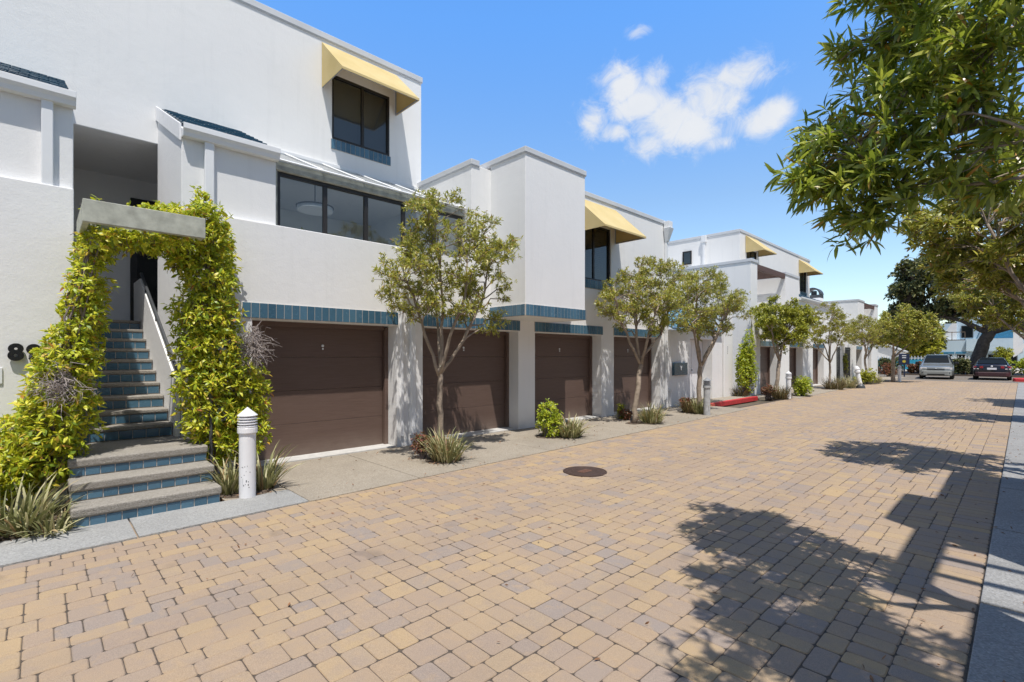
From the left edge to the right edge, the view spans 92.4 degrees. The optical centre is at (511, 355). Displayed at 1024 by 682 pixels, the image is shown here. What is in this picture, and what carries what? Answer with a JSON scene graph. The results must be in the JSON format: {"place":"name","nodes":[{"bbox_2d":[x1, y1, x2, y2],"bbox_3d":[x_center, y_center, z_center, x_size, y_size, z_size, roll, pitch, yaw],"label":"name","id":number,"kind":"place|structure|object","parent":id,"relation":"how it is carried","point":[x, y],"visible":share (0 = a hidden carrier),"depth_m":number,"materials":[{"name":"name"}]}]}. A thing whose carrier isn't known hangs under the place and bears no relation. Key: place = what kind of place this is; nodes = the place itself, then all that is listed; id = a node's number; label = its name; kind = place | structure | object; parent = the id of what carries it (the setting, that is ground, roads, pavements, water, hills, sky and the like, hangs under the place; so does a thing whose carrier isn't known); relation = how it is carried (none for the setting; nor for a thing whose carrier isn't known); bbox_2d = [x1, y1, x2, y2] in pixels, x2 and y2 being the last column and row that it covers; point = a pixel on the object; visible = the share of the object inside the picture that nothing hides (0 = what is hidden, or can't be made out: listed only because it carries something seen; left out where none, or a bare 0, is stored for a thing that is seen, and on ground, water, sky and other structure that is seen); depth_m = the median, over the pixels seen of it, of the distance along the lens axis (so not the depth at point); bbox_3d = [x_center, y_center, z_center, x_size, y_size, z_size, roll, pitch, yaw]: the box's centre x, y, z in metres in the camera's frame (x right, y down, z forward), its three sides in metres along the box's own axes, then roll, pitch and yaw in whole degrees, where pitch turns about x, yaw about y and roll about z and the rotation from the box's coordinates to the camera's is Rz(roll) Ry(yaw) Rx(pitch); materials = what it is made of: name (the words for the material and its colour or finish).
{"place":"outdoors","nodes":[
{"label":"outdoors","id":0,"kind":"place"},
{"bbox_2d":[0,519,136,567],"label":"pavement border","id":1,"kind":"object","parent":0,"point":[19,550],"visible":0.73,"depth_m":4.15,"materials":[{"name":"concrete"}]},
{"bbox_2d":[129,489,308,537],"bbox_3d":[-2.957,1.641,5.053,1.488,0.118,0.657,0,0,-44],"label":"pavement border","id":2,"kind":"object","parent":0,"point":[163,522],"visible":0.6,"depth_m":4.95,"materials":[{"name":"concrete"}]},
{"bbox_2d":[214,473,286,500],"bbox_3d":[-3.436,1.643,6.150,0.650,0.114,1.570,0,0,-44],"label":"pavement apron","id":3,"kind":"object","parent":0,"point":[277,488],"visible":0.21,"depth_m":5.81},
{"bbox_2d":[260,454,418,501],"bbox_3d":[-2.667,1.643,6.865,1.418,0.114,2.806,0,0,-44],"label":"pavement apron","id":4,"kind":"object","parent":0,"point":[310,480],"visible":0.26,"depth_m":6.38,"materials":[{"name":"concrete"}]},
{"bbox_2d":[5,399,772,531],"bbox_3d":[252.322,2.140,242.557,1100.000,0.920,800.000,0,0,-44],"label":"ground","id":5,"kind":"structure","parent":0,"point":[732,406],"depth_m":16.81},
{"bbox_2d":[66,272,221,528],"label":"staircase","id":6,"kind":"structure","parent":5,"relation":"on","point":[143,457],"depth_m":5.79,"materials":[{"name":"concrete"},{"name":"tile"},{"name":"grout"}]},
{"bbox_2d":[0,0,465,512],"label":"townhouse","id":7,"kind":"structure","parent":5,"relation":"on","point":[259,120],"depth_m":7.73,"materials":[{"name":"paint"}]},
{"bbox_2d":[77,198,204,244],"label":"trellis beam","id":8,"kind":"structure","parent":7,"relation":"attached to","point":[104,215],"depth_m":5.12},
{"bbox_2d":[130,198,157,320],"bbox_3d":[-6.865,-1.775,9.457,0.770,2.350,0.050,0,0,-44],"label":"entry door","id":9,"kind":"structure","parent":7,"relation":"in","point":[149,267],"depth_m":9.31,"materials":[{"name":"brown metal"}]},
{"bbox_2d":[296,185,333,215],"bbox_3d":[-3.694,-3.005,9.210,0.664,0.610,0.664,0,0,-44],"label":"ceiling lamp","id":10,"kind":"object","parent":7,"relation":"attached to","point":[314,207],"visible":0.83,"depth_m":9.09,"materials":[{"name":"glass"}]},
{"bbox_2d":[252,320,387,460],"bbox_3d":[-3.061,0.545,7.946,2.300,2.130,0.120,0,0,-44],"label":"garage door","id":11,"kind":"structure","parent":7,"relation":"in","point":[329,382],"depth_m":7.96,"materials":[{"name":"brown metal"}]},
{"bbox_2d":[332,76,388,155],"bbox_3d":[-3.103,-4.895,10.104,1.270,1.270,0.070,0,0,-44],"label":"window","id":12,"kind":"structure","parent":7,"relation":"in","point":[362,89],"depth_m":10.11,"materials":[{"name":"glass"}]},
{"bbox_2d":[277,171,461,254],"bbox_3d":[-2.288,-2.095,8.613,3.520,1.350,0.070,0,0,-44],"label":"window","id":13,"kind":"structure","parent":7,"relation":"in","point":[324,186],"depth_m":8.10,"materials":[{"name":"brown metal"}]},
{"bbox_2d":[371,146,721,444],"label":"townhouse","id":14,"kind":"structure","parent":5,"relation":"on","point":[564,347],"depth_m":10.48,"materials":[{"name":"paint"}]},
{"bbox_2d":[423,328,508,435],"bbox_3d":[-0.978,0.545,9.949,2.420,2.130,0.120,0,0,-44],"label":"garage door","id":15,"kind":"structure","parent":14,"relation":"in","point":[476,382],"depth_m":10.06,"materials":[{"name":"brown metal"}]},
{"bbox_2d":[535,333,591,422],"bbox_3d":[1.163,0.545,12.007,2.480,2.130,0.120,0,0,-44],"label":"garage door","id":16,"kind":"structure","parent":14,"relation":"in","point":[560,380],"depth_m":12.15,"materials":[{"name":"brown metal"}]},
{"bbox_2d":[585,227,609,282],"bbox_3d":[2.053,-2.600,12.467,1.400,1.400,0.070,0,0,-44],"label":"window","id":17,"kind":"structure","parent":14,"relation":"in","point":[600,228],"depth_m":12.63,"materials":[{"name":"brown metal"}]},
{"bbox_2d":[614,337,651,411],"bbox_3d":[3.319,0.545,14.079,2.400,2.130,0.120,0,0,-44],"label":"garage door","id":18,"kind":"structure","parent":14,"relation":"in","point":[626,364],"depth_m":14.16,"materials":[{"name":"wood"}]},
{"bbox_2d":[672,363,687,375],"bbox_3d":[5.276,0.425,15.413,0.870,0.390,0.086,0,0,-44],"label":"mailbox","id":19,"kind":"object","parent":14,"relation":"attached to","point":[679,368],"visible":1,"depth_m":15.31,"materials":[{"name":"metal"}]},
{"bbox_2d":[690,340,701,398],"bbox_3d":[6.149,0.475,16.800,1.630,2.010,0.100,0,0,-44],"label":"entry door","id":20,"kind":"structure","parent":14,"relation":"in","point":[693,356],"depth_m":16.91,"materials":[{"name":"white paint"}]},
{"bbox_2d":[674,310,732,396],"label":"entry pier","id":21,"kind":"structure","parent":5,"relation":"on","point":[727,365],"depth_m":17.87,"materials":[{"name":"paint"}]},
{"bbox_2d":[710,396,757,406],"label":"kerb","id":22,"kind":"structure","parent":5,"relation":"on","point":[735,401],"depth_m":16.55,"materials":[{"name":"red paint"}]},
{"bbox_2d":[668,229,834,394],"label":"townhouse","id":23,"kind":"structure","parent":5,"relation":"on","point":[761,269],"depth_m":23.80,"materials":[{"name":"paint"}]},
{"bbox_2d":[760,347,769,391],"bbox_3d":[10.708,0.610,21.183,2.000,2.000,0.120,0,0,-44],"label":"garage door","id":24,"kind":"structure","parent":23,"relation":"in","point":[764,351],"depth_m":21.55,"materials":[{"name":"wood"}]},
{"bbox_2d":[789,348,795,384],"bbox_3d":[13.322,0.610,23.695,1.990,2.000,0.120,0,0,-44],"label":"garage door","id":25,"kind":"structure","parent":23,"relation":"in","point":[792,353],"depth_m":24.17,"materials":[{"name":"wood"}]},
{"bbox_2d":[813,348,817,383],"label":"garage door","id":26,"kind":"structure","parent":23,"relation":"in","point":[815,352],"depth_m":26.85,"materials":[{"name":"wood"}]},
{"bbox_2d":[833,335,854,381],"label":"stucco entry pier","id":27,"kind":"structure","parent":5,"relation":"on","point":[838,366],"depth_m":29.53,"materials":[{"name":"paint"}]},
{"bbox_2d":[843,353,848,376],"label":"climbing vine","id":28,"kind":"object","parent":27,"relation":"attached to","point":[845,365],"visible":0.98,"depth_m":29.53,"materials":[{"name":"green plant"}]},
{"bbox_2d":[810,288,877,377],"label":"townhouse","id":29,"kind":"structure","parent":5,"relation":"on","point":[853,307],"depth_m":33.20,"materials":[{"name":"paint"}]},
{"bbox_2d":[347,445,487,478],"bbox_3d":[-1.729,1.643,7.787,1.188,0.114,2.777,0,0,-44],"label":"pavement apron","id":30,"kind":"object","parent":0,"point":[399,461],"visible":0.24,"depth_m":7.27,"materials":[{"name":"concrete"}]},
{"bbox_2d":[410,431,434,458],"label":"shrub","id":31,"kind":"object","parent":30,"relation":"on","point":[419,448],"visible":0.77,"depth_m":7.53,"materials":[{"name":"red plant"}]},
{"bbox_2d":[0,381,890,541],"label":"planting soil","id":32,"kind":"structure","parent":0,"point":[234,494],"depth_m":7.32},
{"bbox_2d":[0,469,86,537],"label":"flax clump","id":33,"kind":"object","parent":32,"relation":"on","point":[23,511],"visible":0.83,"depth_m":4.40,"materials":[{"name":"plant"}]},
{"bbox_2d":[0,497,88,537],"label":"flax clump","id":34,"kind":"object","parent":32,"relation":"on","point":[62,523],"visible":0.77,"depth_m":4.34,"materials":[{"name":"plant"}]},
{"bbox_2d":[0,194,146,511],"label":"climbing vine","id":35,"kind":"object","parent":32,"relation":"on","point":[44,442],"visible":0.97,"depth_m":5.00,"materials":[{"name":"green plant"}]},
{"bbox_2d":[114,185,279,483],"bbox_3d":[-3.805,-0.230,5.993,1.761,3.650,1.187,0,0,-44],"label":"climbing vine","id":36,"kind":"object","parent":32,"relation":"on","point":[215,250],"visible":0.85,"depth_m":5.85,"materials":[{"name":"green plant"}]},
{"bbox_2d":[200,450,238,494],"bbox_3d":[-3.249,1.346,5.623,0.724,0.517,0.677,0,0,-44],"label":"flax clump","id":37,"kind":"object","parent":32,"relation":"on","point":[230,486],"visible":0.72,"depth_m":5.58,"materials":[{"name":"plant"}]},
{"bbox_2d":[237,407,257,498],"bbox_3d":[-2.968,1.097,5.511,0.207,1.035,0.207,0,0,-44],"label":"post light","id":38,"kind":"object","parent":32,"relation":"on","point":[247,429],"visible":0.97,"depth_m":5.44,"materials":[{"name":"grey metal"}]},
{"bbox_2d":[217,443,305,490],"bbox_3d":[-2.940,1.294,5.825,1.006,0.622,0.821,0,0,29],"label":"flax clump","id":39,"kind":"object","parent":32,"relation":"on","point":[267,479],"visible":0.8,"depth_m":5.85,"materials":[{"name":"plant"}]},
{"bbox_2d":[416,428,476,463],"bbox_3d":[-1.008,1.327,7.415,0.957,0.556,1.089,0,0,-44],"label":"flax clump","id":40,"kind":"object","parent":32,"relation":"on","point":[444,451],"visible":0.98,"depth_m":7.29,"materials":[{"name":"plant"}]},
{"bbox_2d":[370,186,522,441],"bbox_3d":[-1.016,-0.541,7.880,2.775,4.289,2.212,0,0,-44],"label":"street tree","id":41,"kind":"object","parent":32,"relation":"on","point":[485,257],"visible":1,"depth_m":7.62,"materials":[{"name":"green plant"}]},
{"bbox_2d":[535,398,563,436],"bbox_3d":[0.740,1.223,9.591,0.586,0.759,0.630,0,0,-1],"label":"shrub","id":42,"kind":"object","parent":32,"relation":"on","point":[547,420],"visible":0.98,"depth_m":9.51,"materials":[{"name":"green plant"}]},
{"bbox_2d":[553,414,593,437],"bbox_3d":[1.129,1.355,9.579,0.999,0.502,1.067,0,0,-44],"label":"flax clump","id":43,"kind":"object","parent":32,"relation":"on","point":[571,429],"visible":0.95,"depth_m":9.42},
{"bbox_2d":[593,255,695,422],"bbox_3d":[3.186,-0.429,11.876,2.593,4.102,2.615,0,0,3],"label":"street tree","id":44,"kind":"object","parent":32,"relation":"on","point":[642,281],"visible":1,"depth_m":11.51,"materials":[{"name":"green plant"}]},
{"bbox_2d":[630,401,670,423],"bbox_3d":[3.279,1.332,11.537,1.006,0.549,1.083,0,0,16],"label":"flax clump","id":45,"kind":"object","parent":32,"relation":"on","point":[650,416],"visible":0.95,"depth_m":11.41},
{"bbox_2d":[675,395,710,412],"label":"flax clump","id":46,"kind":"object","parent":32,"relation":"on","point":[688,409],"visible":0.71,"depth_m":13.49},
{"bbox_2d":[687,397,712,413],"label":"flax clump","id":47,"kind":"object","parent":32,"relation":"on","point":[696,410],"visible":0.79,"depth_m":13.27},
{"bbox_2d":[668,265,755,404],"bbox_3d":[5.749,-0.466,14.284,3.833,4.142,2.278,0,0,-44],"label":"street tree","id":48,"kind":"object","parent":32,"relation":"on","point":[706,313],"visible":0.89,"depth_m":13.94,"materials":[{"name":"green plant"}]},
{"bbox_2d":[732,386,749,396],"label":"flax clump","id":49,"kind":"object","parent":32,"relation":"on","point":[738,392],"visible":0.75,"depth_m":17.99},
{"bbox_2d":[760,383,775,398],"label":"shrub","id":50,"kind":"object","parent":32,"relation":"on","point":[767,392],"visible":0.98,"depth_m":18.01,"materials":[{"name":"red plant"}]},
{"bbox_2d":[766,384,797,399],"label":"flax clump","id":51,"kind":"object","parent":32,"relation":"on","point":[779,394],"visible":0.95,"depth_m":17.80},
{"bbox_2d":[749,294,818,389],"bbox_3d":[10.552,-0.366,19.141,3.850,3.968,2.034,0,0,-44],"label":"street tree","id":52,"kind":"object","parent":32,"relation":"on","point":[775,328],"visible":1,"depth_m":18.71,"materials":[{"name":"green plant"}]},
{"bbox_2d":[785,371,791,398],"bbox_3d":[10.298,1.097,18.291,0.207,1.035,0.207,0,0,-44],"label":"post light","id":53,"kind":"object","parent":32,"relation":"on","point":[788,377],"visible":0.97,"depth_m":18.22,"materials":[{"name":"grey metal"}]},
{"bbox_2d":[791,375,814,395],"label":"shrub","id":54,"kind":"object","parent":32,"relation":"on","point":[803,385],"visible":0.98,"depth_m":19.16,"materials":[{"name":"green plant"}]},
{"bbox_2d":[801,301,855,383],"bbox_3d":[14.908,-0.498,23.300,2.914,4.204,2.212,0,0,-1],"label":"street tree","id":55,"kind":"object","parent":32,"relation":"on","point":[836,328],"visible":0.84,"depth_m":23.21,"materials":[{"name":"green plant"}]},
{"bbox_2d":[821,376,849,389],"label":"flax clump","id":56,"kind":"object","parent":32,"relation":"on","point":[834,385],"visible":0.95,"depth_m":22.89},
{"bbox_2d":[833,375,861,387],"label":"flax clump","id":57,"kind":"object","parent":32,"relation":"on","point":[851,384],"visible":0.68,"depth_m":23.87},
{"bbox_2d":[852,368,876,383],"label":"shrub","id":58,"kind":"object","parent":32,"relation":"on","point":[866,377],"visible":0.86,"depth_m":27.14,"materials":[{"name":"green plant"}]},
{"bbox_2d":[843,313,888,369],"bbox_3d":[20.413,-0.429,28.698,2.593,4.102,2.615,0,0,-31],"label":"street tree","id":59,"kind":"object","parent":32,"relation":"on","point":[868,338],"visible":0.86,"depth_m":28.29,"materials":[{"name":"green plant"}]},
{"bbox_2d":[864,303,944,381],"bbox_3d":[23.307,-0.762,29.411,3.610,4.742,4.108,0,0,-12],"label":"street tree","id":60,"kind":"object","parent":32,"relation":"on","point":[920,324],"visible":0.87,"depth_m":28.63,"materials":[{"name":"green plant"}]},
{"bbox_2d":[428,436,549,463],"bbox_3d":[-0.800,1.643,8.697,1.388,0.114,2.752,0,0,-44],"label":"pavement apron","id":61,"kind":"object","parent":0,"point":[488,451],"visible":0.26,"depth_m":8.19,"materials":[{"name":"concrete"}]},
{"bbox_2d":[0,380,1017,681],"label":"road","id":62,"kind":"structure","parent":0,"point":[470,494],"depth_m":3.65,"materials":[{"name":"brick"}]},
{"bbox_2d":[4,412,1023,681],"bbox_3d":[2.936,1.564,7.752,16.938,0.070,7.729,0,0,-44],"label":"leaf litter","id":63,"kind":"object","parent":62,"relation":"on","point":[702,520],"visible":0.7,"depth_m":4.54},
{"bbox_2d":[563,466,606,476],"bbox_3d":[1.003,1.608,6.763,0.600,0.044,0.600,0,0,-44],"label":"manhole cover","id":64,"kind":"object","parent":62,"relation":"on","point":[583,471],"visible":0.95,"depth_m":6.73,"materials":[{"name":"metal"}]},
{"bbox_2d":[854,366,864,387],"bbox_3d":[16.999,1.058,24.018,0.400,1.091,0.468,0,0,-44],"label":"bent post","id":65,"kind":"object","parent":62,"relation":"on","point":[857,371],"visible":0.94,"depth_m":23.95,"materials":[{"name":"metal"}]},
{"bbox_2d":[474,428,599,450],"bbox_3d":[0.217,1.643,9.694,1.438,0.114,2.723,0,0,-44],"label":"pavement apron","id":66,"kind":"object","parent":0,"point":[525,437],"visible":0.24,"depth_m":9.26,"materials":[{"name":"concrete"}]},
{"bbox_2d":[525,422,641,439],"bbox_3d":[1.270,1.643,10.727,1.488,0.114,2.694,0,0,-44],"label":"pavement apron","id":67,"kind":"object","parent":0,"point":[600,432],"visible":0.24,"depth_m":10.24,"materials":[{"name":"concrete"}]},
{"bbox_2d":[576,417,674,431],"bbox_3d":[2.341,1.643,11.778,1.488,0.114,2.663,0,0,-44],"label":"pavement apron","id":68,"kind":"object","parent":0,"point":[613,422],"visible":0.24,"depth_m":11.27,"materials":[{"name":"concrete"}]},
{"bbox_2d":[619,407,632,419],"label":"shrub","id":69,"kind":"object","parent":68,"relation":"on","point":[626,414],"visible":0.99,"depth_m":12.05,"materials":[{"name":"red plant"}]},
{"bbox_2d":[256,0,1023,323],"label":"sky","id":70,"kind":"structure","parent":0,"point":[674,111],"materials":[{"name":"blue"}]},
{"bbox_2d":[606,412,702,423],"bbox_3d":[3.412,1.643,12.829,1.488,0.114,2.632,0,0,-44],"label":"pavement apron","id":71,"kind":"object","parent":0,"point":[674,419],"visible":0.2,"depth_m":12.35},
{"bbox_2d":[640,408,727,418],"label":"pavement apron","id":72,"kind":"object","parent":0,"point":[676,411],"visible":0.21,"depth_m":13.41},
{"bbox_2d":[703,378,710,414],"bbox_3d":[5.180,1.097,13.053,0.207,1.035,0.207,0,0,-44],"label":"post light","id":73,"kind":"object","parent":72,"relation":"on","point":[707,385],"visible":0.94,"depth_m":12.98,"materials":[{"name":"grey metal"}]},
{"bbox_2d":[667,406,746,412],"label":"pavement apron","id":74,"kind":"object","parent":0,"point":[722,409],"visible":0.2,"depth_m":14.40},
{"bbox_2d":[694,396,750,403],"bbox_3d":[6.278,1.600,18.076,3.694,0.200,3.640,0,0,-44],"label":"pavement entry","id":75,"kind":"object","parent":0,"point":[722,398],"visible":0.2,"depth_m":17.09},
{"bbox_2d":[734,327,759,395],"bbox_3d":[8.591,0.220,18.044,1.099,2.561,0.796,0,0,-44],"label":"climbing vine","id":76,"kind":"object","parent":75,"relation":"on","point":[745,367],"visible":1,"depth_m":17.95,"materials":[{"name":"green plant"}]},
{"bbox_2d":[784,389,835,393],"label":"pavement apron","id":77,"kind":"object","parent":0,"point":[819,391],"visible":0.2,"depth_m":21.55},
{"bbox_2d":[879,376,905,378],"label":"pavement apron","id":78,"kind":"object","parent":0,"point":[884,377],"visible":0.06,"depth_m":35.21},
{"bbox_2d":[878,362,897,376],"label":"shrub","id":79,"kind":"object","parent":78,"relation":"on","point":[886,369],"visible":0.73,"depth_m":36.55,"materials":[{"name":"red plant"}]},
{"bbox_2d":[878,374,1023,382],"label":"parking apron","id":80,"kind":"object","parent":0,"point":[965,379],"depth_m":33.94,"materials":[{"name":"concrete"}]},
{"bbox_2d":[899,354,909,376],"bbox_3d":[29.081,0.740,36.417,0.155,1.720,0.640,0,0,-44],"label":"sign board","id":81,"kind":"object","parent":80,"relation":"on","point":[904,359],"visible":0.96,"depth_m":36.39,"materials":[{"name":"blue metal"}]},
{"bbox_2d":[915,354,958,378],"bbox_3d":[29.771,0.739,34.387,2.260,1.707,4.765,0,0,43],"label":"car","id":82,"kind":"object","parent":80,"relation":"on","point":[937,365],"visible":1,"depth_m":33.13,"materials":[{"name":"paint"}]},
{"bbox_2d":[970,358,1015,379],"bbox_3d":[32.290,0.869,33.017,2.200,1.447,4.680,0,0,45],"label":"parked car","id":83,"kind":"object","parent":80,"relation":"on","point":[992,367],"visible":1,"depth_m":31.57,"materials":[{"name":"paint"}]},
{"bbox_2d":[878,371,1023,377],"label":"planting bed","id":84,"kind":"object","parent":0,"point":[1013,375],"depth_m":38.58,"materials":[{"name":"soil"}]},
{"bbox_2d":[878,356,903,372],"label":"hedge","id":85,"kind":"object","parent":84,"relation":"on","point":[881,361],"visible":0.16,"depth_m":41.29,"materials":[{"name":"green plant"}]},
{"bbox_2d":[906,361,920,373],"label":"hedge","id":86,"kind":"object","parent":84,"relation":"on","point":[912,368],"visible":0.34,"depth_m":40.27,"materials":[{"name":"red plant"}]},
{"bbox_2d":[883,239,1023,373],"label":"spreading tree","id":87,"kind":"object","parent":84,"relation":"on","point":[907,287],"visible":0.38,"depth_m":40.02,"materials":[{"name":"green plant"}]},
{"bbox_2d":[952,357,971,374],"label":"hedge","id":88,"kind":"object","parent":84,"relation":"on","point":[963,366],"visible":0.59,"depth_m":38.26,"materials":[{"name":"green plant"}]},
{"bbox_2d":[1006,358,1023,375],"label":"hedge","id":89,"kind":"object","parent":84,"relation":"on","point":[1019,365],"visible":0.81,"depth_m":36.43,"materials":[{"name":"green plant"}]},
{"bbox_2d":[940,317,1023,369],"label":"apartment building","id":90,"kind":"structure","parent":0,"point":[963,339],"depth_m":55.50,"materials":[{"name":"white paint"}]},
{"bbox_2d":[961,326,972,337],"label":"window","id":91,"kind":"structure","parent":90,"relation":"in","point":[966,331],"depth_m":56.01,"materials":[{"name":"glass"}]},
{"bbox_2d":[967,603,1023,681],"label":"pavement walk","id":92,"kind":"structure","parent":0,"point":[997,654],"depth_m":2.66,"materials":[{"name":"concrete"}]},
{"bbox_2d":[763,0,1023,259],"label":"leafy tree","id":93,"kind":"object","parent":92,"relation":"on","point":[925,32],"visible":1,"depth_m":2.74,"materials":[{"name":"green plant"}]},
{"bbox_2d":[980,528,1023,613],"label":"pavement walk","id":94,"kind":"structure","parent":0,"point":[1003,587],"depth_m":3.56,"materials":[{"name":"concrete"}]},
{"bbox_2d":[993,488,1023,533],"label":"pavement walk","id":95,"kind":"structure","parent":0,"point":[1011,501],"depth_m":4.97,"materials":[{"name":"concrete"}]},
{"bbox_2d":[1000,462,1023,490],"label":"pavement walk","id":96,"kind":"structure","parent":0,"point":[1013,473],"depth_m":6.41,"materials":[{"name":"concrete"}]},
{"bbox_2d":[894,135,1023,306],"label":"leafy tree","id":97,"kind":"object","parent":96,"relation":"on","point":[1001,260],"visible":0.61,"depth_m":6.28,"materials":[{"name":"green plant"}]},
{"bbox_2d":[1004,445,1023,463],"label":"pavement walk","id":98,"kind":"structure","parent":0,"point":[1012,452],"depth_m":7.83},
{"bbox_2d":[1008,433,1023,446],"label":"pavement walk","id":99,"kind":"structure","parent":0,"point":[1018,440],"depth_m":9.23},
{"bbox_2d":[1010,423,1023,433],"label":"pavement walk","id":100,"kind":"structure","parent":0,"point":[1017,428],"depth_m":10.62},
{"bbox_2d":[1011,414,1023,422],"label":"pavement walk","id":101,"kind":"structure","parent":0,"point":[1017,418],"depth_m":12.30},
{"bbox_2d":[946,267,1023,339],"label":"leafy tree","id":102,"kind":"object","parent":101,"relation":"on","point":[992,305],"visible":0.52,"depth_m":11.74,"materials":[{"name":"green plant"}]},
{"bbox_2d":[1013,332,1023,370],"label":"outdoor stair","id":103,"kind":"object","parent":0,"point":[1018,346],"visible":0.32,"depth_m":50.32,"materials":[{"name":"white paint"}]},
{"bbox_2d":[1013,406,1023,413],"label":"pavement walk","id":104,"kind":"structure","parent":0,"point":[1018,410],"depth_m":14.09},
{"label":"pool deck","id":105,"kind":"structure","parent":0,"visible":0},
{"bbox_2d":[878,344,910,370],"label":"pool shed","id":106,"kind":"structure","parent":105,"relation":"on","point":[885,352],"depth_m":52.31,"materials":[{"name":"paint"}]},
{"bbox_2d":[879,306,948,359],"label":"background tree","id":107,"kind":"object","parent":105,"relation":"on","point":[945,341],"visible":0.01,"depth_m":54.98,"materials":[{"name":"green plant"}]},
{"bbox_2d":[894,326,946,359],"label":"background tree","id":108,"kind":"object","parent":105,"relation":"on","point":[932,346],"visible":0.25,"depth_m":51.46,"materials":[{"name":"green plant"}]},
{"bbox_2d":[993,346,1013,363],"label":"tree","id":109,"kind":"object","parent":105,"relation":"on","point":[1002,352],"visible":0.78,"depth_m":46.49,"materials":[{"name":"green plant"}]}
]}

